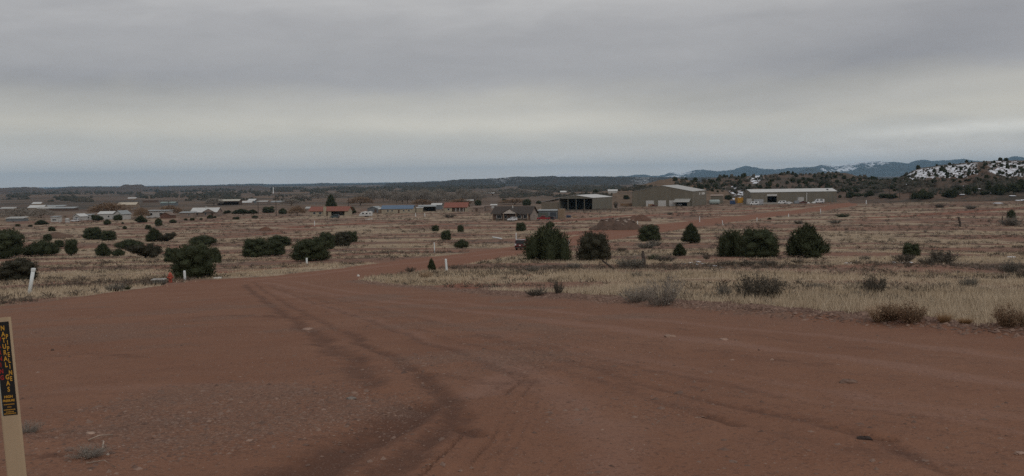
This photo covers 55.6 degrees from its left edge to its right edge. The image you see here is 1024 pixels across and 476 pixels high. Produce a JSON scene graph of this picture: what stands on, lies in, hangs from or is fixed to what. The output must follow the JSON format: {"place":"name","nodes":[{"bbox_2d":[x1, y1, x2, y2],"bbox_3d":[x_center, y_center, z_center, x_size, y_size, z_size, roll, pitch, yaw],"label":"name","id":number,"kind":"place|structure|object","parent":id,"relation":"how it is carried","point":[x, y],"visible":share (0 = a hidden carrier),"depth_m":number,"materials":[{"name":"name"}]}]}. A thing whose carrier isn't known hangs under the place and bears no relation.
{"place":"outdoors","nodes":[
{"label":"outdoors","id":0,"kind":"place"},
{"bbox_2d":[0,184,269,193],"bbox_3d":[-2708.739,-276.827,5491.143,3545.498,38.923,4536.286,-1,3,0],"label":"mesa","id":1,"kind":"structure","parent":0,"point":[122,188],"depth_m":4695.76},
{"bbox_2d":[45,181,440,188],"bbox_3d":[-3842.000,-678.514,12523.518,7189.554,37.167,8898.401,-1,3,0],"label":"distant mesa","id":2,"kind":"structure","parent":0,"point":[316,184],"depth_m":11363.49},
{"bbox_2d":[0,182,1023,475],"bbox_3d":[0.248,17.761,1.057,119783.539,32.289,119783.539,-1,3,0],"label":"ground","id":3,"kind":"structure","parent":0,"point":[754,342],"depth_m":11.20,"materials":[{"name":"soil"}]},
{"bbox_2d":[0,317,26,475],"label":"pipeline marker","id":4,"kind":"object","parent":3,"relation":"on","point":[12,431],"visible":1,"depth_m":5.00,"materials":[{"name":"plastic"}]},
{"bbox_2d":[0,227,26,258],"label":"juniper tree","id":5,"kind":"object","parent":3,"relation":"on","point":[11,243],"visible":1,"depth_m":173.67,"materials":[{"name":"green plant"}]},
{"bbox_2d":[5,216,28,221],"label":"shed","id":6,"kind":"structure","parent":3,"relation":"on","point":[18,218],"depth_m":534.38,"materials":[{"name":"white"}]},
{"bbox_2d":[0,207,38,217],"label":"bare tree","id":7,"kind":"object","parent":3,"relation":"on","point":[11,213],"visible":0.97,"depth_m":548.87,"materials":[{"name":"brown plant"}]},
{"bbox_2d":[0,256,40,280],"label":"juniper tree","id":8,"kind":"object","parent":3,"relation":"on","point":[16,269],"visible":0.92,"depth_m":81.04,"materials":[{"name":"green plant"}]},
{"bbox_2d":[27,268,35,293],"bbox_3d":[-25.116,2.379,50.731,0.533,1.617,0.228,-1,3,0],"label":"marker post","id":9,"kind":"object","parent":3,"relation":"on","point":[33,270],"visible":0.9,"depth_m":50.65,"materials":[{"name":"white plastic"}]},
{"bbox_2d":[22,420,44,433],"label":"bush","id":10,"kind":"object","parent":3,"relation":"on","point":[32,428],"visible":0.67,"depth_m":7.51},
{"bbox_2d":[26,208,55,217],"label":"bare tree","id":11,"kind":"object","parent":3,"relation":"on","point":[45,211],"visible":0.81,"depth_m":590.52,"materials":[{"name":"brown plant"}]},
{"bbox_2d":[22,239,61,256],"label":"juniper tree","id":12,"kind":"object","parent":3,"relation":"on","point":[41,247],"visible":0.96,"depth_m":180.39,"materials":[{"name":"green plant"}]},
{"bbox_2d":[40,232,73,238],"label":"dirt heap","id":13,"kind":"object","parent":3,"relation":"on","point":[57,234],"visible":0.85,"depth_m":292.32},
{"bbox_2d":[48,207,78,210],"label":"ranch building","id":14,"kind":"structure","parent":3,"relation":"on","point":[63,208],"depth_m":819.09,"materials":[{"name":"grey metal"}]},
{"bbox_2d":[64,238,78,255],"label":"juniper tree","id":15,"kind":"object","parent":3,"relation":"on","point":[71,246],"visible":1,"depth_m":178.82,"materials":[{"name":"green plant"}]},
{"bbox_2d":[72,213,87,219],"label":"shed","id":16,"kind":"structure","parent":3,"relation":"on","point":[82,216],"depth_m":530.39,"materials":[{"name":"white"}]},
{"bbox_2d":[64,442,112,458],"bbox_3d":[-2.842,1.420,6.544,0.348,0.111,0.379,-1,3,4],"label":"bush","id":17,"kind":"object","parent":3,"relation":"on","point":[91,453],"visible":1,"depth_m":6.53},
{"bbox_2d":[81,226,101,239],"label":"juniper tree","id":18,"kind":"object","parent":3,"relation":"on","point":[93,233],"visible":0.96,"depth_m":275.96,"materials":[{"name":"green plant"}]},
{"bbox_2d":[94,242,111,255],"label":"juniper tree","id":19,"kind":"object","parent":3,"relation":"on","point":[101,249],"visible":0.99,"depth_m":173.42,"materials":[{"name":"green plant"}]},
{"bbox_2d":[97,211,115,219],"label":"shed","id":20,"kind":"structure","parent":3,"relation":"on","point":[107,214],"depth_m":537.93,"materials":[{"name":"white"}]},
{"bbox_2d":[100,230,116,240],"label":"juniper tree","id":21,"kind":"object","parent":3,"relation":"on","point":[108,235],"visible":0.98,"depth_m":269.08,"materials":[{"name":"green plant"}]},
{"bbox_2d":[86,201,133,212],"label":"bare tree","id":22,"kind":"object","parent":3,"relation":"on","point":[104,207],"visible":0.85,"depth_m":636.54,"materials":[{"name":"brown plant"}]},
{"bbox_2d":[104,282,127,290],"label":"bush","id":23,"kind":"object","parent":3,"relation":"on","point":[117,287],"visible":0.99,"depth_m":51.68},
{"bbox_2d":[114,210,131,219],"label":"shed","id":24,"kind":"structure","parent":3,"relation":"on","point":[126,214],"depth_m":534.20,"materials":[{"name":"white"}]},
{"bbox_2d":[113,239,143,248],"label":"juniper tree","id":25,"kind":"object","parent":3,"relation":"on","point":[122,243],"visible":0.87,"depth_m":208.14,"materials":[{"name":"green plant"}]},
{"bbox_2d":[118,202,139,206],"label":"ranch building","id":26,"kind":"structure","parent":3,"relation":"on","point":[133,204],"depth_m":919.82,"materials":[{"name":"beige paint"}]},
{"bbox_2d":[132,207,150,215],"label":"bare tree","id":27,"kind":"object","parent":3,"relation":"on","point":[140,211],"visible":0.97,"depth_m":528.83,"materials":[{"name":"brown plant"}]},
{"bbox_2d":[123,243,163,257],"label":"juniper tree","id":28,"kind":"object","parent":3,"relation":"on","point":[150,250],"visible":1,"depth_m":158.40,"materials":[{"name":"green plant"}]},
{"bbox_2d":[145,228,162,241],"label":"juniper tree","id":29,"kind":"object","parent":3,"relation":"on","point":[153,234],"visible":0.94,"depth_m":248.01,"materials":[{"name":"green plant"}]},
{"bbox_2d":[146,210,172,217],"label":"house","id":30,"kind":"structure","parent":3,"relation":"on","point":[155,213],"depth_m":562.11,"materials":[{"name":"white"}]},
{"bbox_2d":[157,232,176,240],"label":"juniper tree","id":31,"kind":"object","parent":3,"relation":"on","point":[169,236],"visible":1,"depth_m":247.36,"materials":[{"name":"green plant"}]},
{"bbox_2d":[160,212,175,218],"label":"shed","id":32,"kind":"structure","parent":3,"relation":"on","point":[166,215],"depth_m":531.10,"materials":[{"name":"metal"}]},
{"bbox_2d":[159,205,181,212],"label":"bare tree","id":33,"kind":"object","parent":3,"relation":"on","point":[176,209],"visible":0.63,"depth_m":593.32,"materials":[{"name":"brown plant"}]},
{"bbox_2d":[163,246,178,261],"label":"juniper tree","id":34,"kind":"object","parent":3,"relation":"on","point":[169,251],"visible":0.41,"depth_m":128.21,"materials":[{"name":"green plant"}]},
{"bbox_2d":[179,211,196,216],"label":"shed","id":35,"kind":"structure","parent":3,"relation":"on","point":[187,213],"depth_m":558.80,"materials":[{"name":"grey metal"}]},
{"bbox_2d":[168,240,216,278],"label":"juniper tree","id":36,"kind":"object","parent":3,"relation":"on","point":[195,260],"visible":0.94,"depth_m":74.28,"materials":[{"name":"green plant"}]},
{"bbox_2d":[186,234,217,244],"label":"juniper tree","id":37,"kind":"object","parent":3,"relation":"on","point":[208,239],"visible":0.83,"depth_m":217.17,"materials":[{"name":"green plant"}]},
{"bbox_2d":[191,207,222,216],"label":"house","id":38,"kind":"structure","parent":3,"relation":"on","point":[206,212],"depth_m":566.16,"materials":[{"name":"white metal"}]},
{"bbox_2d":[204,197,224,205],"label":"bare tree","id":39,"kind":"object","parent":3,"relation":"on","point":[208,201],"visible":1,"depth_m":927.53,"materials":[{"name":"brown plant"}]},
{"bbox_2d":[209,245,222,262],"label":"juniper tree","id":40,"kind":"object","parent":3,"relation":"on","point":[215,250],"visible":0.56,"depth_m":123.63,"materials":[{"name":"green plant"}]},
{"bbox_2d":[217,199,242,204],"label":"open shed","id":41,"kind":"structure","parent":3,"relation":"on","point":[233,202],"depth_m":961.63,"materials":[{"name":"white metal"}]},
{"bbox_2d":[240,237,270,257],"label":"juniper tree","id":42,"kind":"object","parent":3,"relation":"on","point":[256,247],"visible":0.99,"depth_m":148.44,"materials":[{"name":"green plant"}]},
{"bbox_2d":[268,238,285,255],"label":"juniper tree","id":43,"kind":"object","parent":3,"relation":"on","point":[276,247],"visible":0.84,"depth_m":155.31,"materials":[{"name":"green plant"}]},
{"bbox_2d":[267,235,291,245],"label":"juniper tree","id":44,"kind":"object","parent":3,"relation":"on","point":[286,241],"visible":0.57,"depth_m":204.12,"materials":[{"name":"green plant"}]},
{"bbox_2d":[286,206,306,215],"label":"bare tree","id":45,"kind":"object","parent":3,"relation":"on","point":[297,209],"visible":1,"depth_m":559.03,"materials":[{"name":"brown plant"}]},
{"bbox_2d":[289,236,332,261],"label":"juniper tree","id":46,"kind":"object","parent":3,"relation":"on","point":[311,249],"visible":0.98,"depth_m":117.19,"materials":[{"name":"green plant"}]},
{"bbox_2d":[319,231,335,248],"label":"juniper tree","id":47,"kind":"object","parent":3,"relation":"on","point":[327,236],"visible":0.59,"depth_m":184.74,"materials":[{"name":"green plant"}]},
{"bbox_2d":[309,206,353,215],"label":"house","id":48,"kind":"structure","parent":3,"relation":"on","point":[332,210],"depth_m":554.54,"materials":[{"name":"beige paint"}]},
{"bbox_2d":[325,193,337,205],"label":"conifer tree","id":49,"kind":"object","parent":3,"relation":"on","point":[330,201],"visible":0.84,"depth_m":716.31,"materials":[{"name":"green plant"}]},
{"bbox_2d":[334,231,351,245],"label":"juniper tree","id":50,"kind":"object","parent":3,"relation":"on","point":[342,239],"visible":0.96,"depth_m":195.79,"materials":[{"name":"green plant"}]},
{"bbox_2d":[346,196,374,204],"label":"bare tree","id":51,"kind":"object","parent":3,"relation":"on","point":[358,200],"visible":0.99,"depth_m":853.44,"materials":[{"name":"brown plant"}]},
{"bbox_2d":[362,189,381,198],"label":"bare tree","id":52,"kind":"object","parent":3,"relation":"on","point":[377,195],"visible":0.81,"depth_m":1059.24,"materials":[{"name":"brown plant"}]},
{"bbox_2d":[381,205,414,213],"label":"house","id":53,"kind":"structure","parent":3,"relation":"on","point":[398,209],"depth_m":583.42,"materials":[{"name":"beige paint"}]},
{"bbox_2d":[400,190,415,203],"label":"bare tree","id":54,"kind":"object","parent":3,"relation":"on","point":[406,193],"visible":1,"depth_m":920.61,"materials":[{"name":"brown plant"}]},
{"bbox_2d":[418,205,436,210],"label":"shed","id":55,"kind":"structure","parent":3,"relation":"on","point":[429,207],"depth_m":629.75,"materials":[{"name":"grey metal"}]},
{"bbox_2d":[440,230,450,239],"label":"juniper tree","id":56,"kind":"object","parent":3,"relation":"on","point":[445,234],"visible":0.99,"depth_m":225.08,"materials":[{"name":"green plant"}]},
{"bbox_2d":[444,202,469,211],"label":"house","id":57,"kind":"structure","parent":3,"relation":"on","point":[457,206],"depth_m":602.53,"materials":[{"name":"beige paint"}]},
{"bbox_2d":[453,238,468,247],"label":"juniper tree","id":58,"kind":"object","parent":3,"relation":"on","point":[460,243],"visible":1,"depth_m":174.11,"materials":[{"name":"green plant"}]},
{"bbox_2d":[468,191,482,200],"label":"bare tree","id":59,"kind":"object","parent":3,"relation":"on","point":[478,195],"visible":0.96,"depth_m":939.70,"materials":[{"name":"brown plant"}]},
{"bbox_2d":[497,198,522,204],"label":"bare tree","id":60,"kind":"object","parent":3,"relation":"on","point":[514,200],"visible":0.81,"depth_m":826.86,"materials":[{"name":"brown plant"}]},
{"bbox_2d":[0,200,1023,327],"bbox_3d":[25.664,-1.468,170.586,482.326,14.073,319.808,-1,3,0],"label":"grass","id":61,"kind":"structure","parent":3,"relation":"on","point":[955,304],"depth_m":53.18,"materials":[{"name":"plant"}]},
{"bbox_2d":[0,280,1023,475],"bbox_3d":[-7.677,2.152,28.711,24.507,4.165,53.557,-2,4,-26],"label":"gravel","id":62,"kind":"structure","parent":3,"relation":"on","point":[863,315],"depth_m":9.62,"materials":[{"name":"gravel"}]},
{"bbox_2d":[524,288,548,295],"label":"bush","id":63,"kind":"object","parent":62,"relation":"on","point":[535,293],"visible":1,"depth_m":33.66,"materials":[{"name":"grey plant"}]},
{"bbox_2d":[637,270,692,305],"bbox_3d":[3.986,1.357,25.705,1.622,1.138,1.688,-1,3,0],"label":"bush","id":64,"kind":"object","parent":62,"relation":"on","point":[665,299],"visible":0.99,"depth_m":25.63,"materials":[{"name":"plant"}]},
{"bbox_2d":[862,301,897,321],"bbox_3d":[7.129,1.407,18.703,0.734,0.478,0.758,-4,5,-42],"label":"bush","id":65,"kind":"object","parent":62,"relation":"on","point":[874,314],"visible":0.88,"depth_m":18.68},
{"bbox_2d":[890,299,929,323],"bbox_3d":[7.426,1.368,18.091,0.776,0.492,0.690,1,4,29],"label":"bush","id":66,"kind":"object","parent":62,"relation":"on","point":[909,317],"visible":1,"depth_m":18.03,"materials":[{"name":"plant"}]},
{"bbox_2d":[933,312,955,322],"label":"grass tuft","id":67,"kind":"object","parent":62,"relation":"on","point":[942,319],"visible":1,"depth_m":17.72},
{"bbox_2d":[989,300,1023,326],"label":"bush","id":68,"kind":"object","parent":62,"relation":"on","point":[1005,319],"visible":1,"depth_m":16.45,"materials":[{"name":"plant"}]},
{"bbox_2d":[3,160,1023,201],"bbox_3d":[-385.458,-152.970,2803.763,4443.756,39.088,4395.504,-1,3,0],"label":"woodland","id":69,"kind":"object","parent":3,"relation":"on","point":[205,195],"visible":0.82,"depth_m":1417.98,"materials":[{"name":"plant"}]},
{"bbox_2d":[490,205,538,220],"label":"house","id":70,"kind":"structure","parent":3,"relation":"on","point":[505,213],"depth_m":413.62,"materials":[{"name":"brown brick"}]},
{"bbox_2d":[514,239,528,249],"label":"parked car","id":71,"kind":"object","parent":3,"relation":"on","point":[519,243],"visible":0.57,"depth_m":164.69,"materials":[{"name":"red paint"}]},
{"bbox_2d":[516,222,526,230],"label":"juniper tree","id":72,"kind":"object","parent":3,"relation":"on","point":[521,226],"visible":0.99,"depth_m":283.16,"materials":[{"name":"green plant"}]},
{"bbox_2d":[521,221,572,261],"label":"juniper tree","id":73,"kind":"object","parent":3,"relation":"on","point":[547,242],"visible":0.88,"depth_m":101.31,"materials":[{"name":"green plant"}]},
{"bbox_2d":[537,209,564,218],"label":"shed","id":74,"kind":"structure","parent":3,"relation":"on","point":[559,213],"depth_m":423.30,"materials":[{"name":"beige"}]},
{"bbox_2d":[553,279,564,292],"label":"bush","id":75,"kind":"object","parent":3,"relation":"on","point":[558,289],"visible":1,"depth_m":33.23,"materials":[{"name":"grey plant"}]},
{"bbox_2d":[541,194,611,209],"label":"hay barn","id":76,"kind":"structure","parent":3,"relation":"on","point":[595,201],"depth_m":621.25,"materials":[{"name":"grey metal"}]},
{"bbox_2d":[575,230,611,261],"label":"juniper tree","id":77,"kind":"object","parent":3,"relation":"on","point":[595,246],"visible":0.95,"depth_m":95.39,"materials":[{"name":"green plant"}]},
{"bbox_2d":[565,208,630,212],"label":"corral fence","id":78,"kind":"object","parent":3,"relation":"on","point":[600,210],"visible":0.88,"depth_m":545.04,"materials":[{"name":"brown wood"}]},
{"bbox_2d":[589,217,640,229],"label":"dirt heap","id":79,"kind":"object","parent":3,"relation":"on","point":[614,224],"visible":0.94,"depth_m":284.10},
{"bbox_2d":[615,254,645,268],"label":"bush","id":80,"kind":"object","parent":3,"relation":"on","point":[631,263],"visible":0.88,"depth_m":74.28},
{"bbox_2d":[619,283,652,302],"bbox_3d":[3.505,1.550,27.258,1.229,0.652,1.280,-2,4,-19],"label":"bush","id":81,"kind":"object","parent":3,"relation":"on","point":[639,296],"visible":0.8,"depth_m":27.21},
{"bbox_2d":[626,214,651,220],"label":"dirt heap","id":82,"kind":"object","parent":3,"relation":"on","point":[640,217],"visible":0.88,"depth_m":381.10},
{"bbox_2d":[637,224,661,241],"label":"juniper tree","id":83,"kind":"object","parent":3,"relation":"on","point":[648,232],"visible":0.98,"depth_m":201.12,"materials":[{"name":"green plant"}]},
{"bbox_2d":[653,254,677,261],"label":"bush","id":84,"kind":"object","parent":3,"relation":"on","point":[661,258],"visible":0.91,"depth_m":93.24,"materials":[{"name":"green plant"}]},
{"bbox_2d":[632,185,705,205],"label":"barn","id":85,"kind":"structure","parent":3,"relation":"on","point":[667,195],"depth_m":672.80,"materials":[{"name":"beige metal"}]},
{"bbox_2d":[673,242,686,255],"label":"juniper tree","id":86,"kind":"object","parent":3,"relation":"on","point":[679,249],"visible":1,"depth_m":116.01,"materials":[{"name":"green plant"}]},
{"bbox_2d":[680,222,700,242],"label":"juniper tree","id":87,"kind":"object","parent":3,"relation":"on","point":[690,234],"visible":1,"depth_m":185.99,"materials":[{"name":"green plant"}]},
{"bbox_2d":[714,284,731,294],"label":"bush","id":88,"kind":"object","parent":3,"relation":"on","point":[729,291],"visible":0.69,"depth_m":31.82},
{"bbox_2d":[715,224,742,256],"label":"juniper tree","id":89,"kind":"object","parent":3,"relation":"on","point":[729,244],"visible":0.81,"depth_m":110.37,"materials":[{"name":"green plant"}]},
{"bbox_2d":[730,267,768,298],"bbox_3d":[7.331,1.440,29.938,1.189,1.236,1.162,-3,4,-38],"label":"bush","id":90,"kind":"object","parent":3,"relation":"on","point":[754,290],"visible":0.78,"depth_m":29.75,"materials":[{"name":"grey plant"}]},
{"bbox_2d":[738,226,780,257],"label":"juniper tree","id":91,"kind":"object","parent":3,"relation":"on","point":[762,243],"visible":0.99,"depth_m":104.37,"materials":[{"name":"green plant"}]},
{"bbox_2d":[755,271,786,297],"bbox_3d":[8.236,1.502,31.031,1.113,1.148,1.269,1,4,33],"label":"bush","id":92,"kind":"object","parent":3,"relation":"on","point":[773,288],"visible":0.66,"depth_m":30.93,"materials":[{"name":"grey plant"}]},
{"bbox_2d":[743,188,836,203],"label":"warehouse","id":93,"kind":"structure","parent":3,"relation":"on","point":[775,196],"depth_m":694.90,"materials":[{"name":"white metal"}]},
{"bbox_2d":[784,221,831,258],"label":"juniper tree","id":94,"kind":"object","parent":3,"relation":"on","point":[807,241],"visible":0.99,"depth_m":104.38,"materials":[{"name":"green plant"}]},
{"bbox_2d":[858,271,888,293],"bbox_3d":[13.559,1.685,36.400,1.259,1.161,1.230,-1,3,-4],"label":"bush","id":95,"kind":"object","parent":3,"relation":"on","point":[880,285],"visible":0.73,"depth_m":36.26,"materials":[{"name":"green plant"}]},
{"bbox_2d":[876,300,904,320],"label":"bush","id":96,"kind":"object","parent":3,"relation":"on","point":[889,316],"visible":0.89,"depth_m":18.54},
{"bbox_2d":[890,251,916,261],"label":"bush","id":97,"kind":"object","parent":3,"relation":"on","point":[906,257],"visible":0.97,"depth_m":95.17,"materials":[{"name":"green plant"}]},
{"bbox_2d":[901,242,921,256],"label":"juniper tree","id":98,"kind":"object","parent":3,"relation":"on","point":[911,248],"visible":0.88,"depth_m":113.98,"materials":[{"name":"green plant"}]},
{"bbox_2d":[923,248,964,262],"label":"bush","id":99,"kind":"object","parent":3,"relation":"on","point":[948,258],"visible":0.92,"depth_m":91.34,"materials":[{"name":"green plant"}]},
{"bbox_2d":[957,276,981,286],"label":"bush","id":100,"kind":"object","parent":3,"relation":"on","point":[974,281],"visible":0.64,"depth_m":45.75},
{"bbox_2d":[997,215,1023,225],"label":"bush","id":101,"kind":"object","parent":3,"relation":"on","point":[1009,221],"visible":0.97,"depth_m":287.95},
{"bbox_2d":[1000,257,1023,272],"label":"bush","id":102,"kind":"object","parent":3,"relation":"on","point":[1008,268],"visible":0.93,"depth_m":72.50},
{"bbox_2d":[0,0,1023,187],"label":"sky","id":103,"kind":"structure","parent":0,"point":[93,92],"materials":[{"name":"grey"}]},
{"bbox_2d":[380,176,897,187],"bbox_3d":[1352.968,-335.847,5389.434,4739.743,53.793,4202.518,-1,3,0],"label":"wooded mesa","id":104,"kind":"structure","parent":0,"point":[563,180],"depth_m":4943.23,"materials":[{"name":"plant"}]},
{"bbox_2d":[551,178,733,204],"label":"brown hill","id":105,"kind":"structure","parent":0,"point":[618,197],"depth_m":834.76,"materials":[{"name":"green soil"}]},
{"bbox_2d":[700,173,866,199],"bbox_3d":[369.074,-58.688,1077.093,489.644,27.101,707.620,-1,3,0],"label":"juniper hill","id":106,"kind":"structure","parent":0,"point":[752,182],"depth_m":907.94,"materials":[{"name":"plant"}]},
{"bbox_2d":[797,168,824,173],"bbox_3d":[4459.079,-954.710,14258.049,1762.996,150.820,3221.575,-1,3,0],"label":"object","id":107,"kind":"object","parent":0,"point":[809,170],"visible":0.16,"depth_m":13602.24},
{"bbox_2d":[616,156,1023,177],"bbox_3d":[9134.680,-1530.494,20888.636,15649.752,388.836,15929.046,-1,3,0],"label":"blue mountain range","id":108,"kind":"structure","parent":0,"point":[882,169],"depth_m":18215.07,"materials":[{"name":"stone"}]},
{"bbox_2d":[848,160,1023,202],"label":"snowy ridge","id":109,"kind":"structure","parent":0,"point":[905,197],"depth_m":682.22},
{"bbox_2d":[916,187,928,198],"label":"juniper tree","id":110,"kind":"object","parent":109,"relation":"on","point":[922,194],"visible":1,"depth_m":625.30,"materials":[{"name":"green plant"}]},
{"bbox_2d":[989,181,1004,194],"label":"juniper tree","id":111,"kind":"object","parent":109,"relation":"on","point":[995,189],"visible":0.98,"depth_m":622.03,"materials":[{"name":"green plant"}]},
{"bbox_2d":[1005,183,1021,191],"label":"juniper tree","id":112,"kind":"object","parent":109,"relation":"on","point":[1013,187],"visible":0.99,"depth_m":616.69,"materials":[{"name":"green plant"}]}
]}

